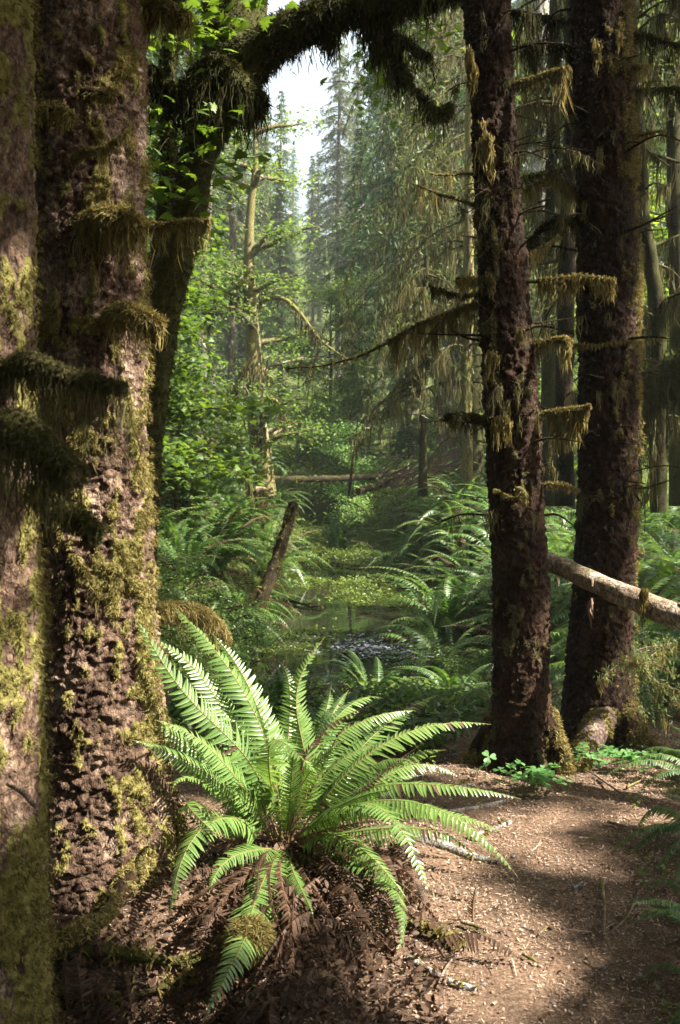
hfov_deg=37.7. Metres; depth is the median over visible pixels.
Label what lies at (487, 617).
sword fern
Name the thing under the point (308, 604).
floating stick
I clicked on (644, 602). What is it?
fallen log
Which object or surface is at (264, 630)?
shrub
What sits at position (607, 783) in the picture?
dead stick
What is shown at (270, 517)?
sword fern
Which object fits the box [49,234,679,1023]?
ground
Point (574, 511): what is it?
sword fern
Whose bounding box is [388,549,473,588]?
sword fern
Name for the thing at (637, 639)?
sword fern
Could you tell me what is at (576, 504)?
sword fern
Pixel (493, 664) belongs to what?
sword fern
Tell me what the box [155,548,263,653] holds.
shrub
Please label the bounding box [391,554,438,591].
sword fern
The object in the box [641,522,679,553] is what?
sword fern
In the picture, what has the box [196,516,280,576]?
sword fern
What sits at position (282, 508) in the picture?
sword fern
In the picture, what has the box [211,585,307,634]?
sword fern
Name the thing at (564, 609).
sword fern
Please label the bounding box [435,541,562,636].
sword fern
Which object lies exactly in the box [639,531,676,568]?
sword fern
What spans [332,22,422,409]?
conifer tree
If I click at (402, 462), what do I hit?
sword fern
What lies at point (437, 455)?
sword fern
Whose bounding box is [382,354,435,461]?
conifer tree
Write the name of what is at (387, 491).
shrub
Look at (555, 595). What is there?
sword fern
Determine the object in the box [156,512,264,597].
sword fern
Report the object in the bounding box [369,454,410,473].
sword fern
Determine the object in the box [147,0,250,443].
conifer tree
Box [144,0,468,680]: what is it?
maple tree
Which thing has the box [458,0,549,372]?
conifer tree
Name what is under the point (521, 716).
spruce tree
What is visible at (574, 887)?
dead stick
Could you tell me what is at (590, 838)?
dead stick
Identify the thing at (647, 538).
sword fern
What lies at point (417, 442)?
shrub
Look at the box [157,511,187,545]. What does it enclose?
sword fern
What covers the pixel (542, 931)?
dead stick
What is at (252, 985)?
dead stick
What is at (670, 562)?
sword fern
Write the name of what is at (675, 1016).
sword fern
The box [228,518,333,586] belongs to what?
sword fern
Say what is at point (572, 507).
sword fern
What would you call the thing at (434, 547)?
sword fern
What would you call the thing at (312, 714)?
sword fern
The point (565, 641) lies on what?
sword fern
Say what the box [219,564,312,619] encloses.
sword fern
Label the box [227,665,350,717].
sword fern
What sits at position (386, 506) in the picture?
sword fern
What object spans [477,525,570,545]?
sword fern
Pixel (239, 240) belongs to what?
conifer tree
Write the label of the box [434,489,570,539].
sword fern
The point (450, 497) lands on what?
sword fern
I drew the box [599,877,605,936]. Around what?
dead stick
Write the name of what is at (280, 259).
conifer tree
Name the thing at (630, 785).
dead stick
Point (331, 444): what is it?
shrub
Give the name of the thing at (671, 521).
sword fern
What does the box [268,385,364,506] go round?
sapling
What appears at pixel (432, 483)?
sword fern
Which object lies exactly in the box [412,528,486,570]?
sword fern
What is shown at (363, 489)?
fallen log
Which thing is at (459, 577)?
sword fern
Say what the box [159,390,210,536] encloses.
shrub
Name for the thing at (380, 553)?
sword fern
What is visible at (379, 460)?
sword fern
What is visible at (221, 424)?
shrub
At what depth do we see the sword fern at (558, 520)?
13.29 m
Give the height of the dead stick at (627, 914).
0.014 m
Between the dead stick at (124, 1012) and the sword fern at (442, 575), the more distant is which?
the sword fern at (442, 575)
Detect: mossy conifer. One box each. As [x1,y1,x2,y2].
[297,4,574,484]
[343,256,485,495]
[447,0,674,505]
[522,0,679,505]
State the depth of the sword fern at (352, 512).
23.23 m
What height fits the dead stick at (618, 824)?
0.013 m
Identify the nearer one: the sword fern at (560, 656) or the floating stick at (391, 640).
the sword fern at (560, 656)
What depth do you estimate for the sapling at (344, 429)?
24.21 m
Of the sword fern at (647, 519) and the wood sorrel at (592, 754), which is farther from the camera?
the sword fern at (647, 519)
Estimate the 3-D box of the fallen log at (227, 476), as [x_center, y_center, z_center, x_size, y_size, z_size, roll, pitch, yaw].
[-2.354,-0.763,19.995,0.999,0.382,0.271,0,4,0]
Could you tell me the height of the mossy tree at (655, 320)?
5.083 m
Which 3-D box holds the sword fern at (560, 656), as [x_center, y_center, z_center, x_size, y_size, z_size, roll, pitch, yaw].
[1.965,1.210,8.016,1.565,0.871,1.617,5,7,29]
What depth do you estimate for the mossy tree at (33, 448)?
2.41 m
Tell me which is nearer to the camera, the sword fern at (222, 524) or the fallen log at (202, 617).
the fallen log at (202, 617)
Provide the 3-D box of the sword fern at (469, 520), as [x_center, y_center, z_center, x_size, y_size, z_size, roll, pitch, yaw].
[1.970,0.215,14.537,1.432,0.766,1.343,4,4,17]
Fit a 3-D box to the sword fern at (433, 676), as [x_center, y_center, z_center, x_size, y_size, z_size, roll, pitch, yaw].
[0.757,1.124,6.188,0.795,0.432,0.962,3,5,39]
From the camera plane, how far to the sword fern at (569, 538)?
11.30 m
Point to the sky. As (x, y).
(305, 90)
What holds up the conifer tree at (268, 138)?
on the ground at (521, 994)
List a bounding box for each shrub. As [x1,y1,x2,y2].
[155,545,211,655]
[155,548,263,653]
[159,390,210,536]
[159,626,199,673]
[166,361,236,454]
[168,620,259,687]
[170,375,285,463]
[181,591,278,669]
[183,651,231,684]
[199,401,272,466]
[235,610,280,644]
[247,396,300,445]
[304,405,381,469]
[329,482,375,530]
[369,460,417,511]
[381,404,436,456]
[390,389,485,458]
[424,650,487,690]
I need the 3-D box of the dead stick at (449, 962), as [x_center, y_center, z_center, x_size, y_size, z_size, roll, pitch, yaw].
[0.335,1.383,3.033,0.017,0.020,0.241,2,5,26]
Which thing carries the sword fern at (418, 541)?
on the ground at (521, 994)
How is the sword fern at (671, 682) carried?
on the ground at (521, 994)
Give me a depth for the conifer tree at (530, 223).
37.56 m
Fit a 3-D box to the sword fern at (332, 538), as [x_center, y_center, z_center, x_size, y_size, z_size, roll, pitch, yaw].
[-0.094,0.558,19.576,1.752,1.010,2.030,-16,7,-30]
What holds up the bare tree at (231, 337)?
on the ground at (521, 994)
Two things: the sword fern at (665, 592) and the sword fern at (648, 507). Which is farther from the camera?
the sword fern at (648, 507)
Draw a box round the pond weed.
[251,518,446,652]
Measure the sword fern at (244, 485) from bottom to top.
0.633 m
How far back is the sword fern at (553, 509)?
13.70 m
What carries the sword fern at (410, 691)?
on the ground at (521, 994)
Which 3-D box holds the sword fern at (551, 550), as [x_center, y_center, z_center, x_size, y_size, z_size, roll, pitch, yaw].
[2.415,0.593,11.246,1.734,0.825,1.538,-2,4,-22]
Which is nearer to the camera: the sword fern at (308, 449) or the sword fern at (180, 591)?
the sword fern at (180, 591)
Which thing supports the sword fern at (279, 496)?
on the ground at (521, 994)
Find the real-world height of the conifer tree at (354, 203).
24.001 m
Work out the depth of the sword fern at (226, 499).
15.20 m
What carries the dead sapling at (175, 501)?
on the ground at (521, 994)
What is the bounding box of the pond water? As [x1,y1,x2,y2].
[210,525,493,703]
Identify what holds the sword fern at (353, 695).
on the ground at (521, 994)
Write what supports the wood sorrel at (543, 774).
on the ground at (521, 994)
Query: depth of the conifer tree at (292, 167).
98.08 m
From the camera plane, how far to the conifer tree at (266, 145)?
50.81 m
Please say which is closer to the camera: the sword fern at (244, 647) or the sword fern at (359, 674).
the sword fern at (359, 674)
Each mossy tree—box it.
[0,0,146,1023]
[542,0,679,512]
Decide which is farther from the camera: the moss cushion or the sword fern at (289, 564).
the sword fern at (289, 564)
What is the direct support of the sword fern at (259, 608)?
on the ground at (521, 994)
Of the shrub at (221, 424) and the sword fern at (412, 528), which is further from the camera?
the shrub at (221, 424)
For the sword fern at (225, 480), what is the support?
on the ground at (521, 994)
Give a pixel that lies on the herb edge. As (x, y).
(641, 873)
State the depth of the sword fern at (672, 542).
10.14 m
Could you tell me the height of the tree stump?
0.606 m
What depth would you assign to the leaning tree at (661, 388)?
8.43 m
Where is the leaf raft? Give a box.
[289,630,465,665]
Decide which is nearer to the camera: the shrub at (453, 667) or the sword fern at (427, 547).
the shrub at (453, 667)
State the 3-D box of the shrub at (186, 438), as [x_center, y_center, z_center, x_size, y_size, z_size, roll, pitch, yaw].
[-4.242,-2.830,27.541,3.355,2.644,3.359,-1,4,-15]
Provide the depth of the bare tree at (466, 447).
15.29 m
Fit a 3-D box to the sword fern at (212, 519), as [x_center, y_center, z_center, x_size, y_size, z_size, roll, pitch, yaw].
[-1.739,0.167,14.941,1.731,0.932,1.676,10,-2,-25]
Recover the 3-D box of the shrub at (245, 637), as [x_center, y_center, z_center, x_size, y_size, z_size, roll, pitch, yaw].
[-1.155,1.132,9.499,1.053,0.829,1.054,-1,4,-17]
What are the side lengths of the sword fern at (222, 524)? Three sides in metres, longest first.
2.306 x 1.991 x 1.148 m
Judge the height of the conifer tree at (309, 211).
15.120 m
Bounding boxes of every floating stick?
[282,596,324,608]
[295,560,319,563]
[331,560,380,567]
[383,636,415,643]
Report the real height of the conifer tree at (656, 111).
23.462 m
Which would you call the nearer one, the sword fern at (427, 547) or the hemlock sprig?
the hemlock sprig
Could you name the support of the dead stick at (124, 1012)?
on the ground at (521, 994)
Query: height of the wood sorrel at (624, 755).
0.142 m
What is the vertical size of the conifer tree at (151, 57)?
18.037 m
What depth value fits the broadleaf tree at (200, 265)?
20.40 m
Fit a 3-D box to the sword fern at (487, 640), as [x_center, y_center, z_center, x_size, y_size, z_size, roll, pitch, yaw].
[1.707,1.165,8.638,1.688,0.973,1.955,-11,3,-25]
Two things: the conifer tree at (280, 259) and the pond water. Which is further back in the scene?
the conifer tree at (280, 259)
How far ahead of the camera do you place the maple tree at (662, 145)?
23.93 m
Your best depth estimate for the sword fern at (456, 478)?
17.46 m
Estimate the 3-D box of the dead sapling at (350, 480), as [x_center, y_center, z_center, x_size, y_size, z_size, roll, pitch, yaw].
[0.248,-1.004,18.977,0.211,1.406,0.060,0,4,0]
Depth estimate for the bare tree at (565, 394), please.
8.82 m
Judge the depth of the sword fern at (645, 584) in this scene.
8.65 m
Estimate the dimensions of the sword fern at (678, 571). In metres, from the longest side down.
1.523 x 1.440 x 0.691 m
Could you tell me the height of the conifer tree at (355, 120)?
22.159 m
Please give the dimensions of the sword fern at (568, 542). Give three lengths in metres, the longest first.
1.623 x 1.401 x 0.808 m
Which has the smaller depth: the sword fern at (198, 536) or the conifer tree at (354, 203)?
the sword fern at (198, 536)
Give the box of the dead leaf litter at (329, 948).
[48,831,521,1023]
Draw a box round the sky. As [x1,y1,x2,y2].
[193,0,562,234]
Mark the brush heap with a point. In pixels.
(445, 466)
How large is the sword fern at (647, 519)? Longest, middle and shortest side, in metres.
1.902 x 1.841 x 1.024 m
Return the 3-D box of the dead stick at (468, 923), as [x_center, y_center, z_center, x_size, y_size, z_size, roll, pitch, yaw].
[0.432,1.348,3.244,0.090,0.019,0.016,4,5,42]
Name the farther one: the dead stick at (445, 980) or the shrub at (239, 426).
the shrub at (239, 426)
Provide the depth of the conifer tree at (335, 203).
102.90 m
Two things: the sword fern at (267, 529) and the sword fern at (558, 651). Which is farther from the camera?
the sword fern at (267, 529)
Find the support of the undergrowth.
on the ground at (521, 994)
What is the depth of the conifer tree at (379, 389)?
45.24 m
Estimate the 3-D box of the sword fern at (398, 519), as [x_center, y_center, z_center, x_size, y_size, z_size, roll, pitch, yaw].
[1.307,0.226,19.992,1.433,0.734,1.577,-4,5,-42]
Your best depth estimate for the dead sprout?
3.32 m
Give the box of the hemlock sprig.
[594,633,679,732]
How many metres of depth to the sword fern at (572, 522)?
13.27 m
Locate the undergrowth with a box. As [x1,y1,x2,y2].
[167,378,646,532]
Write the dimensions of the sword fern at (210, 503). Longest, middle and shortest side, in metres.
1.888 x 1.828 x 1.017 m
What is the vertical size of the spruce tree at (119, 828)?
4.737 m
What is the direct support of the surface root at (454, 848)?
on the ground at (521, 994)
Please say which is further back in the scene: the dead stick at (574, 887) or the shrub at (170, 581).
the shrub at (170, 581)
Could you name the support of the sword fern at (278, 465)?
on the ground at (521, 994)
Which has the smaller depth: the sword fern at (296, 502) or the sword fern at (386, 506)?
the sword fern at (386, 506)
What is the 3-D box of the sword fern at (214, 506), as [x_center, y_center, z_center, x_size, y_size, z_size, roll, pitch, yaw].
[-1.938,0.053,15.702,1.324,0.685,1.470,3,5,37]
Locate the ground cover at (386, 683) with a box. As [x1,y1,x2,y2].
[160,458,679,715]
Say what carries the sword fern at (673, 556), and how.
on the ground at (521, 994)
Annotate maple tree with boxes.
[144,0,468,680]
[146,210,325,517]
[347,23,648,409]
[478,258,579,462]
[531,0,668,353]
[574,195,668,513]
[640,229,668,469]
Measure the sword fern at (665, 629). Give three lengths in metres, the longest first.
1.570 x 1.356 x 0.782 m
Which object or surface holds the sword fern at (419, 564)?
on the ground at (521, 994)
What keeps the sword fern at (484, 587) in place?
on the ground at (521, 994)
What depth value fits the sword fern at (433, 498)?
16.72 m
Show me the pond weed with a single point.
(364, 546)
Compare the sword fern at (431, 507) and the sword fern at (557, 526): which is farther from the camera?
the sword fern at (431, 507)
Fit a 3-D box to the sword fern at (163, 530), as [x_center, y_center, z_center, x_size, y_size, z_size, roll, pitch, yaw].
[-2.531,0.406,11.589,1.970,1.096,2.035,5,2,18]
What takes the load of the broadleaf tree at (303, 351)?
on the ground at (521, 994)
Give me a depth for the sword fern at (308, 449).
27.60 m
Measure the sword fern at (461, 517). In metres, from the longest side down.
2.190 x 2.121 x 1.180 m
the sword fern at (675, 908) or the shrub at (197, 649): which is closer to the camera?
the sword fern at (675, 908)
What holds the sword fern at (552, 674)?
on the ground at (521, 994)
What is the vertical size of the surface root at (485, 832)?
0.094 m
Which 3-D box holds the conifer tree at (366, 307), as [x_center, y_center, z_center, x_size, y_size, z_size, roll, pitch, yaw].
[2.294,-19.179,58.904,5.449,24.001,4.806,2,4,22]
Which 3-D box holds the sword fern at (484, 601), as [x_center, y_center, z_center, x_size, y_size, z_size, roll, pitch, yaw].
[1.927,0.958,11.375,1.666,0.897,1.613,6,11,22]
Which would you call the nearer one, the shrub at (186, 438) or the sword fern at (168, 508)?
the sword fern at (168, 508)
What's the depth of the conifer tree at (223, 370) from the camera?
68.42 m
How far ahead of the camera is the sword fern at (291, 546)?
18.05 m
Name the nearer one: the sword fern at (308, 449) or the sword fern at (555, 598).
the sword fern at (555, 598)
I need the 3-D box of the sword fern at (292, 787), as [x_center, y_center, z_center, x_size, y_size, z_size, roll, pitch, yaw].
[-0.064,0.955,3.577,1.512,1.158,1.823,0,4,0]
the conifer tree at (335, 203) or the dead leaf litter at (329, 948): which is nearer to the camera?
the dead leaf litter at (329, 948)
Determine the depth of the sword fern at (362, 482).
23.58 m
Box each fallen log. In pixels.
[155,599,232,658]
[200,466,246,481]
[275,471,443,483]
[355,477,407,495]
[547,551,679,631]
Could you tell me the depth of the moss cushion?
3.12 m
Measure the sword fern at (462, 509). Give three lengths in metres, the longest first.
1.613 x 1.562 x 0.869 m
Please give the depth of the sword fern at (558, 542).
11.81 m
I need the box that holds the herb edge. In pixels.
[625,733,679,1023]
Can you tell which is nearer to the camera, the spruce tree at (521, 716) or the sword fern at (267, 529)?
the spruce tree at (521, 716)
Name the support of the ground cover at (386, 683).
on the ground at (521, 994)
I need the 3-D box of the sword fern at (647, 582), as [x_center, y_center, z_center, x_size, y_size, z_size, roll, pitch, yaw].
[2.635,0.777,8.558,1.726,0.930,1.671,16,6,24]
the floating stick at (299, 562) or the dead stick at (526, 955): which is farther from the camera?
the floating stick at (299, 562)
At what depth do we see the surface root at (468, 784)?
4.55 m
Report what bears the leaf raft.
on the pond water
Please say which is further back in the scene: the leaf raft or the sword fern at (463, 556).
the sword fern at (463, 556)
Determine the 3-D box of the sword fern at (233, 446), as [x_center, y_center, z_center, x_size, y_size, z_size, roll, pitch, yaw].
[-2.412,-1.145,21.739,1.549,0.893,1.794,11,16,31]
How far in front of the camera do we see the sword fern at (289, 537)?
17.21 m
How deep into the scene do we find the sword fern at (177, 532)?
13.01 m
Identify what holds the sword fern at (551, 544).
on the ground at (521, 994)
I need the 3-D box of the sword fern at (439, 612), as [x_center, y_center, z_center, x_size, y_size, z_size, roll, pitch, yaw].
[1.166,1.087,11.338,1.991,1.148,2.306,3,16,27]
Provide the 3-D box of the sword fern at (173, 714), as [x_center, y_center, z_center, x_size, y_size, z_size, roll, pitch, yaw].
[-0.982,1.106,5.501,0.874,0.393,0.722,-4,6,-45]
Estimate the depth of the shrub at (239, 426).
23.35 m
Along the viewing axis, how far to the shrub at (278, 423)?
35.14 m
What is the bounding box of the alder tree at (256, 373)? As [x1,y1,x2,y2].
[153,104,361,495]
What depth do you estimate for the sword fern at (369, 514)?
21.59 m
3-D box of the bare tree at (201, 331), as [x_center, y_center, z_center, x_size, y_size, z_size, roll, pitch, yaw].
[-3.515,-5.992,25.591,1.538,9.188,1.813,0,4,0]
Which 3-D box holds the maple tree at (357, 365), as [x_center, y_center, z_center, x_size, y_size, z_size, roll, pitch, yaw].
[5.742,-6.667,25.433,10.087,10.611,8.486,-2,5,-29]
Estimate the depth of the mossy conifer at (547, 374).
11.71 m
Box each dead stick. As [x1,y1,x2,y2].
[50,929,227,974]
[51,965,200,1019]
[52,934,115,970]
[120,963,135,1018]
[235,977,264,992]
[404,916,466,953]
[436,948,462,988]
[442,970,448,986]
[460,919,484,929]
[522,952,536,961]
[537,926,547,935]
[571,883,580,889]
[578,837,604,838]
[594,773,671,804]
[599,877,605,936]
[604,889,640,935]
[607,820,644,831]
[626,777,645,787]
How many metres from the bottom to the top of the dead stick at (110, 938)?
0.074 m
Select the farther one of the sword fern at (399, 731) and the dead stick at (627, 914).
the sword fern at (399, 731)
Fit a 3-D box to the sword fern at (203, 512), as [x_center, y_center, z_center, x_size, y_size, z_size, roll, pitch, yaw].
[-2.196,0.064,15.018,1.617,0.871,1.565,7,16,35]
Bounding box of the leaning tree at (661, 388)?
[637,343,679,531]
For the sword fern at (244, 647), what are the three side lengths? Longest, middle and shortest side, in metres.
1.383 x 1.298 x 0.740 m
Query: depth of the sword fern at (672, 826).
3.85 m
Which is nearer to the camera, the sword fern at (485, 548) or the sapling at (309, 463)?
the sword fern at (485, 548)
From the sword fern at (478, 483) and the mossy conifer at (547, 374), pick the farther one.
the sword fern at (478, 483)
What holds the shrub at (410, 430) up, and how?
on the ground at (521, 994)
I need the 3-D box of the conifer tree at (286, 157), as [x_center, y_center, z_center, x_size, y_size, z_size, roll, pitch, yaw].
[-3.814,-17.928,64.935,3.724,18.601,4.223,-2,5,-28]
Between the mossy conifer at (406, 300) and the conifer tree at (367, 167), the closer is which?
the mossy conifer at (406, 300)
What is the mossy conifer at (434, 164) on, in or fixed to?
on the ground at (521, 994)
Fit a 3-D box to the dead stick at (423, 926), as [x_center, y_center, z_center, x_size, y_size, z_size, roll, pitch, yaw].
[0.309,1.370,3.208,0.250,0.100,0.097,4,6,45]
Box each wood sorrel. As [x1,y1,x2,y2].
[471,750,605,795]
[572,741,635,768]
[574,745,679,782]
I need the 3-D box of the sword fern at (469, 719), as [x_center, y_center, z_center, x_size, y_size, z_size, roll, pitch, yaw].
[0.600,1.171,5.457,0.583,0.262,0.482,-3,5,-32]
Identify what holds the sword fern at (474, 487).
on the ground at (521, 994)
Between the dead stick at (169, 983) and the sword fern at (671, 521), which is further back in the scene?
the sword fern at (671, 521)
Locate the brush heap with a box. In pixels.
[378,442,485,489]
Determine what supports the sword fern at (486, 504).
on the ground at (521, 994)
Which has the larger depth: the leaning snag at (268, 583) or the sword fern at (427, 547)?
the sword fern at (427, 547)
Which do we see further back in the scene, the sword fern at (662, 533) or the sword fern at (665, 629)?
the sword fern at (662, 533)
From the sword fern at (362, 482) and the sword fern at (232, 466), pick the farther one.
the sword fern at (362, 482)
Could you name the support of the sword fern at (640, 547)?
on the ground at (521, 994)
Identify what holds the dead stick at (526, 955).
on the ground at (521, 994)
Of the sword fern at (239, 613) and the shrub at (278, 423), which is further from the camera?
the shrub at (278, 423)
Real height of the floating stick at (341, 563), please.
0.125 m
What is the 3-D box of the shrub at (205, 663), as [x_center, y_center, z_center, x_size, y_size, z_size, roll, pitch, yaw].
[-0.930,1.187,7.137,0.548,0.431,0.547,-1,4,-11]
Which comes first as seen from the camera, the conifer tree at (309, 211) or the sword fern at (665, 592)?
the sword fern at (665, 592)
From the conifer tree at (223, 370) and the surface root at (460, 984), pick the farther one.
the conifer tree at (223, 370)
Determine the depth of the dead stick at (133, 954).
3.28 m
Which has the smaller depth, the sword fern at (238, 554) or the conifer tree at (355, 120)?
the sword fern at (238, 554)
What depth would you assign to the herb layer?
5.57 m
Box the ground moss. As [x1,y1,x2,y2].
[54,696,679,1021]
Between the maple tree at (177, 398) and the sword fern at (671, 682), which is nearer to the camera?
the sword fern at (671, 682)
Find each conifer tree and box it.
[144,2,231,433]
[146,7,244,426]
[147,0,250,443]
[157,0,276,437]
[213,124,289,425]
[218,114,268,371]
[236,117,292,388]
[258,114,284,274]
[259,154,306,399]
[263,90,308,378]
[282,147,308,300]
[296,155,329,357]
[300,29,364,385]
[304,151,331,321]
[312,15,463,451]
[324,111,397,448]
[326,137,347,257]
[330,61,374,344]
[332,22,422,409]
[335,338,385,455]
[339,59,391,391]
[344,13,531,462]
[356,71,436,400]
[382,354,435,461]
[397,18,464,415]
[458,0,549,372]
[515,0,577,383]
[638,3,666,224]
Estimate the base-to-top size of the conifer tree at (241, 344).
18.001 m
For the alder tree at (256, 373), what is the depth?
20.56 m
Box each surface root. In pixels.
[378,778,475,799]
[383,797,505,817]
[405,952,477,991]
[408,832,499,864]
[463,816,513,839]
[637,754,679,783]
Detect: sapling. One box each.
[172,466,180,512]
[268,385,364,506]
[304,420,389,511]
[347,422,358,495]
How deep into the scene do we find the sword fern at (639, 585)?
8.43 m
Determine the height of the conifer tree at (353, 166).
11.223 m
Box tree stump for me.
[246,484,269,520]
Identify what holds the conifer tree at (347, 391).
on the ground at (521, 994)
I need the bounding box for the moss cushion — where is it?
[220,911,278,977]
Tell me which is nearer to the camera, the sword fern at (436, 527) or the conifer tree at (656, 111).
the sword fern at (436, 527)
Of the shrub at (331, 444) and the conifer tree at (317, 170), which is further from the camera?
the conifer tree at (317, 170)
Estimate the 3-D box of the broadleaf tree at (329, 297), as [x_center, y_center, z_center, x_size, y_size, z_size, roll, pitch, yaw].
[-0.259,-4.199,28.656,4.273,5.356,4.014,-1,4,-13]
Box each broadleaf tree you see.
[146,109,265,442]
[263,271,392,458]
[263,329,355,459]
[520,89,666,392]
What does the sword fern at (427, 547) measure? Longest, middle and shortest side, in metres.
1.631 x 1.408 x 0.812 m
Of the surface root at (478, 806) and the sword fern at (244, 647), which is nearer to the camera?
the surface root at (478, 806)
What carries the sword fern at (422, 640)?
on the ground at (521, 994)
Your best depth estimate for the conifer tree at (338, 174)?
60.51 m
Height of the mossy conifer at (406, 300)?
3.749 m
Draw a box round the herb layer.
[163,661,679,764]
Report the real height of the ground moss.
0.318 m
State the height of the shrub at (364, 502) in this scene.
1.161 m
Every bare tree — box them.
[180,164,228,454]
[214,191,245,448]
[395,54,546,494]
[467,0,669,505]
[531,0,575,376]
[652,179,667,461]
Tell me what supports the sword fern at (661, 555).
on the ground at (521, 994)
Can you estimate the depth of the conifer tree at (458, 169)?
44.78 m
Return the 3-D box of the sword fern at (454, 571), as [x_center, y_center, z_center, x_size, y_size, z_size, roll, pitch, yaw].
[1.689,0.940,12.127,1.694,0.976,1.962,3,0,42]
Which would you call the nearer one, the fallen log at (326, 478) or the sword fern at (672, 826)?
the sword fern at (672, 826)
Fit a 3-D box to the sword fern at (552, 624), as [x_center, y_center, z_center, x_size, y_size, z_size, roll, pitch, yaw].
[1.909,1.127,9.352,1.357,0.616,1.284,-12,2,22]
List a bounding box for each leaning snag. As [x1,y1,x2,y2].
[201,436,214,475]
[250,500,298,619]
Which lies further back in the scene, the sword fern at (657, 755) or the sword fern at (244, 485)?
the sword fern at (244, 485)
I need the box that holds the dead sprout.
[467,886,476,921]
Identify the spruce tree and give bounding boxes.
[33,0,214,956]
[285,0,618,778]
[510,0,679,772]
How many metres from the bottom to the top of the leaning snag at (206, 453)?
0.866 m
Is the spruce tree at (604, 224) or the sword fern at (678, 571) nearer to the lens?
the spruce tree at (604, 224)
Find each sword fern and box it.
[130,604,518,1023]
[156,506,206,593]
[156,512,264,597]
[156,555,229,627]
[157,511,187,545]
[158,494,189,544]
[158,506,215,541]
[159,490,274,580]
[159,521,232,585]
[161,508,287,590]
[162,471,239,508]
[162,670,234,732]
[166,615,286,659]
[170,503,230,530]
[190,475,297,546]
[191,496,277,542]
[191,566,292,627]
[191,599,272,637]
[194,494,272,528]
[196,440,250,467]
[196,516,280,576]
[198,446,252,484]
[206,463,247,503]
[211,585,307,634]
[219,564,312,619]
[222,502,302,548]
[224,473,275,497]
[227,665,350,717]
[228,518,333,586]
[229,440,287,475]
[235,492,300,523]
[247,470,310,516]
[248,547,305,578]
[255,509,284,527]
[261,521,306,550]
[266,528,303,559]
[279,706,354,760]
[281,490,310,514]
[283,435,334,462]
[294,511,383,551]
[303,683,417,744]
[306,649,455,714]
[337,505,364,519]
[338,465,385,494]
[348,501,380,528]
[349,604,492,675]
[349,713,439,750]
[358,541,398,559]
[360,558,491,645]
[361,452,395,465]
[361,676,486,735]
[363,506,409,536]
[368,521,459,576]
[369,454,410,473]
[372,496,400,514]
[379,521,435,570]
[381,456,417,469]
[383,498,444,549]
[386,488,485,561]
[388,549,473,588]
[388,663,491,713]
[389,474,487,537]
[391,535,432,558]
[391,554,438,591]
[400,459,460,499]
[400,480,459,510]
[400,480,487,541]
[403,550,449,573]
[406,472,485,509]
[408,446,452,464]
[411,698,490,747]
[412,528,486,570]
[412,548,491,614]
[415,475,486,513]
[419,567,477,599]
[421,501,569,593]
[421,543,489,581]
[422,569,557,616]
[429,500,486,548]
[432,465,570,554]
[433,468,487,519]
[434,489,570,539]
[434,577,570,692]
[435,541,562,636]
[438,535,546,588]
[440,493,482,536]
[441,484,559,550]
[442,462,487,494]
[443,681,490,716]
[461,609,555,627]
[464,510,571,540]
[470,570,561,612]
[470,655,564,714]
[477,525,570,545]
[479,535,575,590]
[480,510,667,606]
[480,608,568,660]
[482,610,569,687]
[482,630,564,679]
[490,574,571,610]
[545,489,679,546]
[545,506,574,536]
[545,506,576,541]
[545,523,662,556]
[547,537,572,550]
[548,520,657,576]
[548,532,679,642]
[549,597,679,735]
[550,516,679,601]
[550,568,679,635]
[550,575,679,647]
[550,622,658,674]
[551,550,679,623]
[551,581,657,630]
[553,501,678,542]
[555,483,677,519]
[556,463,577,511]
[556,622,662,652]
[574,493,679,520]
[601,725,679,788]
[606,908,679,1023]
[608,794,679,894]
[625,881,679,926]
[633,601,679,702]
[634,528,679,587]
[634,573,679,598]
[636,638,679,728]
[637,506,679,574]
[637,544,679,584]
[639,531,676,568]
[639,556,679,600]
[640,511,679,552]
[640,557,679,590]
[641,492,679,547]
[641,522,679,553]
[641,530,677,566]
[645,525,679,567]
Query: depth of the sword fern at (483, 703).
5.87 m
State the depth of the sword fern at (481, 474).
16.21 m

